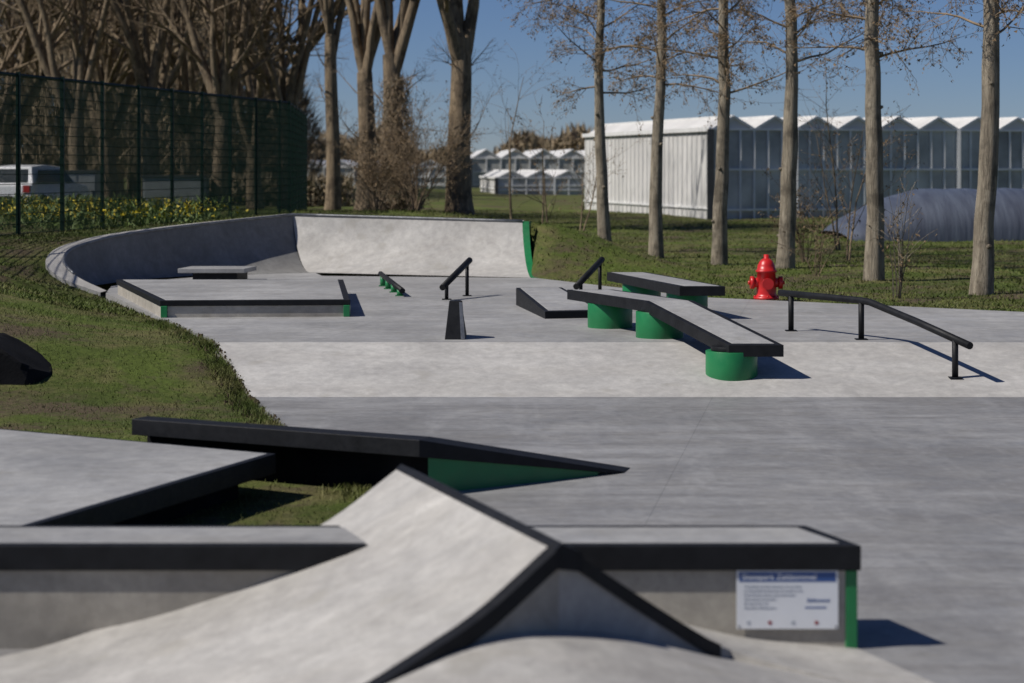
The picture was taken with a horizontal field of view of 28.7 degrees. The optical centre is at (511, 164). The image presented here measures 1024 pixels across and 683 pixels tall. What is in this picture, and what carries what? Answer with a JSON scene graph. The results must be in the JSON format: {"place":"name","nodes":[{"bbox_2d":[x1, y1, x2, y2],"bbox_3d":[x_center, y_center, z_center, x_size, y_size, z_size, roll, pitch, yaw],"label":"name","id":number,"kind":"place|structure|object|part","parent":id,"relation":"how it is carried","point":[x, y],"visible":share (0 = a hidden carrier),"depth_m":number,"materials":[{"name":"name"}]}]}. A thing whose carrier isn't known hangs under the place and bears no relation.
{"place":"outdoors","nodes":[
{"label":"outdoors","id":0,"kind":"place"},
{"bbox_2d":[0,273,1023,682],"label":"skatepark floor","id":1,"kind":"structure","parent":0,"point":[892,449],"depth_m":19.88,"materials":[{"name":"concrete"}]},
{"bbox_2d":[178,266,255,278],"bbox_3d":[-5.350,1.985,36.350,1.298,0.250,0.900,0,0,0],"label":"concrete bench","id":2,"kind":"object","parent":1,"relation":"on","point":[219,272],"visible":0.82,"depth_m":36.00,"materials":[{"name":"grey concrete"}]},
{"bbox_2d":[116,279,349,317],"bbox_3d":[-4.340,2.030,30.131,3.678,0.339,5.351,0,0,-6],"label":"manual pad","id":3,"kind":"object","parent":1,"relation":"on","point":[170,298],"visible":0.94,"depth_m":28.36,"materials":[{"name":"concrete"}]},
{"bbox_2d":[45,213,536,295],"bbox_3d":[-4.343,1.833,37.509,10.017,1.733,5.551,0,0,-31],"label":"quarter pipe","id":4,"kind":"object","parent":1,"relation":"on","point":[375,244],"visible":0.92,"depth_m":38.95,"materials":[{"name":"concrete"}]},
{"bbox_2d":[132,416,629,490],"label":"kicker ramp","id":5,"kind":"structure","parent":1,"relation":"on","point":[315,456],"depth_m":15.67,"materials":[{"name":"black metal"}]},
{"bbox_2d":[378,271,404,295],"bbox_3d":[-2.018,1.979,33.400,0.166,0.243,3.251,0,0,-10],"label":"grind rail","id":6,"kind":"object","parent":1,"relation":"on","point":[386,281],"visible":1,"depth_m":33.18,"materials":[{"name":"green metal"}]},
{"bbox_2d":[0,525,860,648],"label":"grind box","id":7,"kind":"object","parent":1,"relation":"on","point":[58,583],"visible":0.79,"depth_m":10.33,"materials":[{"name":"concrete"}]},
{"bbox_2d":[736,571,837,628],"bbox_3d":[1.420,2.241,10.313,0.524,0.302,0.009,0,0,0],"label":"information sign","id":8,"kind":"object","parent":7,"relation":"attached to","point":[786,599],"visible":1,"depth_m":10.31,"materials":[{"name":"white plastic"}]},
{"bbox_2d":[445,300,466,339],"bbox_3d":[-0.685,1.873,24.396,0.249,0.455,0.703,0,0,0],"label":"skate obstacle wedge","id":9,"kind":"object","parent":1,"relation":"on","point":[455,328],"visible":1,"depth_m":24.12,"materials":[{"name":"black metal"}]},
{"bbox_2d":[439,257,472,299],"bbox_3d":[-0.883,1.792,31.601,0.178,0.616,1.292,0,0,19],"label":"grind rail","id":10,"kind":"object","parent":1,"relation":"on","point":[456,273],"visible":1,"depth_m":31.66,"materials":[{"name":"black metal"}]},
{"bbox_2d":[0,464,932,682],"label":"hip ramp","id":11,"kind":"structure","parent":1,"relation":"on","point":[434,581],"depth_m":9.30,"materials":[{"name":"concrete"}]},
{"bbox_2d":[516,287,587,318],"bbox_3d":[0.660,1.978,28.709,0.820,0.284,2.727,0,0,-8],"label":"ramp","id":12,"kind":"object","parent":1,"relation":"on","point":[549,302],"visible":0.69,"depth_m":28.34,"materials":[{"name":"black concrete"}]},
{"bbox_2d":[573,257,604,289],"bbox_3d":[1.231,1.792,31.800,0.180,0.616,1.312,0,0,21],"label":"grind rail","id":13,"kind":"object","parent":1,"relation":"on","point":[588,273],"visible":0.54,"depth_m":31.90,"materials":[{"name":"black metal"}]},
{"bbox_2d":[607,272,724,307],"bbox_3d":[2.194,1.883,29.003,0.633,0.473,3.828,0,0,-13],"label":"straight ledge","id":14,"kind":"object","parent":1,"relation":"on","point":[648,283],"visible":0.77,"depth_m":28.25,"materials":[{"name":"black concrete"}]},
{"bbox_2d":[567,290,783,380],"bbox_3d":[1.827,2.049,24.309,0.711,0.803,4.870,0,0,-20],"label":"kinked ledge","id":15,"kind":"object","parent":1,"relation":"on","point":[735,351],"visible":0.9,"depth_m":23.55,"materials":[{"name":"black concrete"}]},
{"bbox_2d":[748,254,784,299],"bbox_3d":[3.980,1.750,31.290,0.570,0.700,0.420,0,0,0],"label":"fire hydrant","id":16,"kind":"object","parent":1,"relation":"on","point":[766,282],"visible":1,"depth_m":31.19,"materials":[{"name":"red metal"}]},
{"bbox_2d":[778,290,972,378],"bbox_3d":[4.280,1.979,23.770,0.273,0.782,3.867,0,0,-25],"label":"grind rail","id":17,"kind":"object","parent":1,"relation":"on","point":[955,340],"visible":1,"depth_m":23.85,"materials":[{"name":"black metal"}]},
{"bbox_2d":[0,178,1023,524],"bbox_3d":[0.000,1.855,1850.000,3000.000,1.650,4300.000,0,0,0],"label":"ground","id":18,"kind":"structure","parent":0,"point":[172,356],"depth_m":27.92,"materials":[{"name":"green plant"}]},
{"bbox_2d":[0,333,52,384],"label":"boulder","id":19,"kind":"object","parent":18,"relation":"on","point":[22,363],"visible":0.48,"depth_m":21.65,"materials":[{"name":"stone"}]},
{"bbox_2d":[0,0,79,99],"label":"poplar tree","id":20,"kind":"object","parent":18,"relation":"on","point":[7,60],"visible":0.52,"depth_m":81.78,"materials":[{"name":"brown plant"}]},
{"bbox_2d":[2,165,84,205],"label":"parked car","id":21,"kind":"object","parent":18,"relation":"on","point":[81,189],"visible":0.17,"depth_m":65.53,"materials":[{"name":"white paint"}]},
{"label":"windows","id":22,"kind":"part","parent":21,"relation":"part of","materials":[{"name":"black glass"}]},
{"bbox_2d":[0,0,144,169],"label":"poplar tree","id":23,"kind":"object","parent":18,"relation":"on","point":[47,60],"visible":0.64,"depth_m":73.76,"materials":[{"name":"brown plant"}]},
{"bbox_2d":[0,0,159,208],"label":"poplar tree","id":24,"kind":"object","parent":18,"relation":"on","point":[25,55],"visible":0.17,"depth_m":85.69,"materials":[{"name":"brown plant"}]},
{"bbox_2d":[67,170,99,198],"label":"utility cabinet","id":25,"kind":"object","parent":18,"relation":"on","point":[81,177],"visible":0.13,"depth_m":70.00,"materials":[{"name":"grey metal"}]},
{"bbox_2d":[25,0,209,201],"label":"poplar tree","id":26,"kind":"object","parent":18,"relation":"on","point":[106,71],"visible":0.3,"depth_m":83.64,"materials":[{"name":"brown plant"}]},
{"bbox_2d":[2,191,247,230],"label":"rapeseed flowers","id":27,"kind":"object","parent":18,"relation":"on","point":[118,204],"visible":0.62,"depth_m":43.13,"materials":[{"name":"yellow plant"}]},
{"bbox_2d":[0,429,275,524],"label":"bank platform","id":28,"kind":"structure","parent":18,"relation":"on","point":[52,479],"depth_m":14.28,"materials":[{"name":"concrete"}]},
{"bbox_2d":[0,71,306,236],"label":"fence","id":29,"kind":"object","parent":18,"relation":"on","point":[294,164],"visible":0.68,"depth_m":44.76,"materials":[{"name":"metal"}]},
{"bbox_2d":[47,0,264,199],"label":"poplar tree","id":30,"kind":"object","parent":18,"relation":"on","point":[146,73],"visible":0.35,"depth_m":74.72,"materials":[{"name":"brown plant"}]},
{"bbox_2d":[0,0,325,200],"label":"distant woodland","id":31,"kind":"object","parent":18,"relation":"on","point":[303,104],"visible":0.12,"depth_m":125.41,"materials":[{"name":"brown plant"}]},
{"bbox_2d":[141,175,209,207],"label":"utility cabinet","id":32,"kind":"object","parent":18,"relation":"on","point":[158,185],"visible":0.09,"depth_m":70.98,"materials":[{"name":"metal"}]},
{"bbox_2d":[24,0,352,174],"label":"poplar tree","id":33,"kind":"object","parent":18,"relation":"on","point":[183,82],"visible":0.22,"depth_m":81.67,"materials":[{"name":"brown plant"}]},
{"bbox_2d":[139,319,284,425],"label":"grass tufts","id":34,"kind":"object","parent":18,"relation":"on","point":[225,356],"visible":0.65,"depth_m":22.31,"materials":[{"name":"green plant"}]},
{"bbox_2d":[113,0,320,209],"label":"poplar tree","id":35,"kind":"object","parent":18,"relation":"on","point":[222,77],"visible":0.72,"depth_m":71.51,"materials":[{"name":"brown plant"}]},
{"bbox_2d":[173,0,335,208],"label":"poplar tree","id":36,"kind":"object","parent":18,"relation":"on","point":[275,89],"visible":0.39,"depth_m":75.87,"materials":[{"name":"brown plant"}]},
{"bbox_2d":[177,168,356,206],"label":"hedge","id":37,"kind":"object","parent":18,"relation":"on","point":[316,187],"visible":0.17,"depth_m":98.68,"materials":[{"name":"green plant"}]},
{"bbox_2d":[170,0,396,209],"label":"poplar tree","id":38,"kind":"object","parent":18,"relation":"on","point":[255,87],"visible":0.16,"depth_m":79.62,"materials":[{"name":"brown plant"}]},
{"bbox_2d":[44,120,594,177],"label":"distant treeline","id":39,"kind":"object","parent":18,"relation":"on","point":[575,142],"visible":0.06,"depth_m":302.44,"materials":[{"name":"brown plant"}]},
{"bbox_2d":[304,0,356,210],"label":"poplar tree","id":40,"kind":"object","parent":18,"relation":"on","point":[333,174],"visible":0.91,"depth_m":69.81,"materials":[{"name":"brown plant"}]},
{"bbox_2d":[322,0,394,210],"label":"poplar tree","id":41,"kind":"object","parent":18,"relation":"on","point":[365,33],"visible":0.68,"depth_m":65.79,"materials":[{"name":"brown plant"}]},
{"bbox_2d":[326,117,419,210],"bbox_3d":[-4.002,-0.022,58.941,2.519,2.873,2.800,0,0,-33],"label":"bare shrub","id":42,"kind":"object","parent":18,"relation":"on","point":[369,175],"visible":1,"depth_m":58.88,"materials":[{"name":"brown plant"}]},
{"bbox_2d":[307,160,445,188],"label":"greenhouse","id":43,"kind":"object","parent":18,"relation":"on","point":[343,164],"visible":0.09,"depth_m":172.48,"materials":[{"name":"white glass"}]},
{"bbox_2d":[356,0,436,209],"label":"poplar tree","id":44,"kind":"object","parent":18,"relation":"on","point":[395,40],"visible":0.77,"depth_m":63.81,"materials":[{"name":"brown plant"}]},
{"bbox_2d":[357,66,440,210],"bbox_3d":[-3.541,-0.643,62.545,2.668,5.042,4.005,0,0,0],"label":"brushwood","id":45,"kind":"object","parent":18,"relation":"on","point":[393,201],"visible":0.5,"depth_m":62.40,"materials":[{"name":"brown plant"}]},
{"bbox_2d":[363,81,487,210],"bbox_3d":[-2.696,-0.547,59.977,3.678,3.947,3.199,0,0,28],"label":"bare shrub","id":46,"kind":"object","parent":18,"relation":"on","point":[413,195],"visible":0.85,"depth_m":59.98,"materials":[{"name":"brown plant"}]},
{"bbox_2d":[420,0,511,214],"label":"poplar tree","id":47,"kind":"object","parent":18,"relation":"on","point":[459,32],"visible":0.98,"depth_m":63.68,"materials":[{"name":"brown plant"}]},
{"bbox_2d":[473,40,565,218],"bbox_3d":[0.016,-0.965,59.869,1.931,5.560,3.222,0,0,42],"label":"sapling","id":48,"kind":"object","parent":18,"relation":"on","point":[510,200],"visible":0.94,"depth_m":60.06,"materials":[{"name":"brown plant"}]},
{"bbox_2d":[470,149,584,188],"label":"greenhouse","id":49,"kind":"object","parent":18,"relation":"on","point":[488,160],"visible":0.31,"depth_m":180.24,"materials":[{"name":"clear glass"}]},
{"bbox_2d":[479,169,582,194],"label":"greenhouse","id":50,"kind":"object","parent":18,"relation":"on","point":[496,178],"visible":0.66,"depth_m":140.38,"materials":[{"name":"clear glass"}]},
{"bbox_2d":[487,92,579,223],"bbox_3d":[0.610,0.004,51.483,2.293,3.989,1.515,0,0,-18],"label":"sapling","id":51,"kind":"object","parent":18,"relation":"on","point":[544,190],"visible":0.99,"depth_m":51.70,"materials":[{"name":"brown plant"}]},
{"bbox_2d":[497,0,693,241],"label":"plane tree","id":52,"kind":"object","parent":18,"relation":"on","point":[603,224],"visible":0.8,"depth_m":48.16,"materials":[{"name":"brown plant"}]},
{"bbox_2d":[541,128,650,231],"bbox_3d":[2.122,0.518,56.475,3.012,3.300,2.661,0,0,-16],"label":"sapling","id":53,"kind":"object","parent":18,"relation":"on","point":[594,186],"visible":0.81,"depth_m":56.34,"materials":[{"name":"brown plant"}]},
{"bbox_2d":[549,0,769,258],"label":"plane tree","id":54,"kind":"object","parent":18,"relation":"on","point":[656,246],"visible":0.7,"depth_m":44.94,"materials":[{"name":"brown plant"}]},
{"bbox_2d":[587,0,851,264],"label":"plane tree","id":55,"kind":"object","parent":18,"relation":"on","point":[719,251],"visible":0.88,"depth_m":42.12,"materials":[{"name":"brown plant"}]},
{"bbox_2d":[692,0,909,268],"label":"plane tree","id":56,"kind":"object","parent":18,"relation":"on","point":[787,202],"visible":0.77,"depth_m":39.91,"materials":[{"name":"brown plant"}]},
{"bbox_2d":[758,168,844,262],"bbox_3d":[6.177,1.099,43.091,1.822,2.112,1.652,0,0,33],"label":"bare shrub","id":57,"kind":"object","parent":18,"relation":"on","point":[800,225],"visible":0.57,"depth_m":42.99,"materials":[{"name":"brown plant"}]},
{"bbox_2d":[582,115,1023,219],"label":"greenhouse","id":58,"kind":"object","parent":18,"relation":"on","point":[947,150],"visible":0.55,"depth_m":80.08,"materials":[{"name":"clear glass"}]},
{"bbox_2d":[767,187,860,275],"bbox_3d":[5.726,1.271,37.554,1.491,1.733,1.366,0,0,42],"label":"bare shrub","id":59,"kind":"object","parent":18,"relation":"on","point":[816,240],"visible":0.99,"depth_m":37.50,"materials":[{"name":"brown plant"}]},
{"bbox_2d":[735,23,895,249],"bbox_3d":[7.583,-0.763,49.535,3.820,5.885,2.724,0,0,-35],"label":"sapling","id":60,"kind":"object","parent":18,"relation":"on","point":[836,207],"visible":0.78,"depth_m":49.97,"materials":[{"name":"brown plant"}]},
{"bbox_2d":[803,101,923,260],"bbox_3d":[7.724,0.379,44.096,2.534,3.552,2.847,0,0,0],"label":"sapling","id":61,"kind":"object","parent":18,"relation":"on","point":[849,211],"visible":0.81,"depth_m":43.88,"materials":[{"name":"brown plant"}]},
{"bbox_2d":[755,0,982,280],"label":"plane tree","id":62,"kind":"object","parent":18,"relation":"on","point":[874,265],"visible":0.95,"depth_m":36.07,"materials":[{"name":"brown plant"}]},
{"bbox_2d":[866,179,937,298],"bbox_3d":[6.140,1.192,31.705,1.084,1.976,1.726,0,0,18],"label":"bare shrub","id":63,"kind":"object","parent":18,"relation":"on","point":[901,271],"visible":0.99,"depth_m":31.75,"materials":[{"name":"brown plant"}]},
{"bbox_2d":[819,188,1023,241],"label":"polytunnel","id":64,"kind":"structure","parent":18,"relation":"on","point":[948,214],"depth_m":56.43,"materials":[{"name":"white plastic"}]},
{"bbox_2d":[870,0,1023,294],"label":"plane tree","id":65,"kind":"object","parent":18,"relation":"on","point":[982,277],"visible":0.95,"depth_m":32.72,"materials":[{"name":"brown plant"}]},
{"bbox_2d":[1003,5,1023,32],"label":"plane tree","id":66,"kind":"object","parent":18,"relation":"on","point":[1006,19],"visible":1,"depth_m":29.04,"materials":[{"name":"brown plant"}]},
{"bbox_2d":[0,0,1023,153],"label":"sky","id":67,"kind":"structure","parent":0,"point":[941,97],"materials":[{"name":"blue"}]}
]}

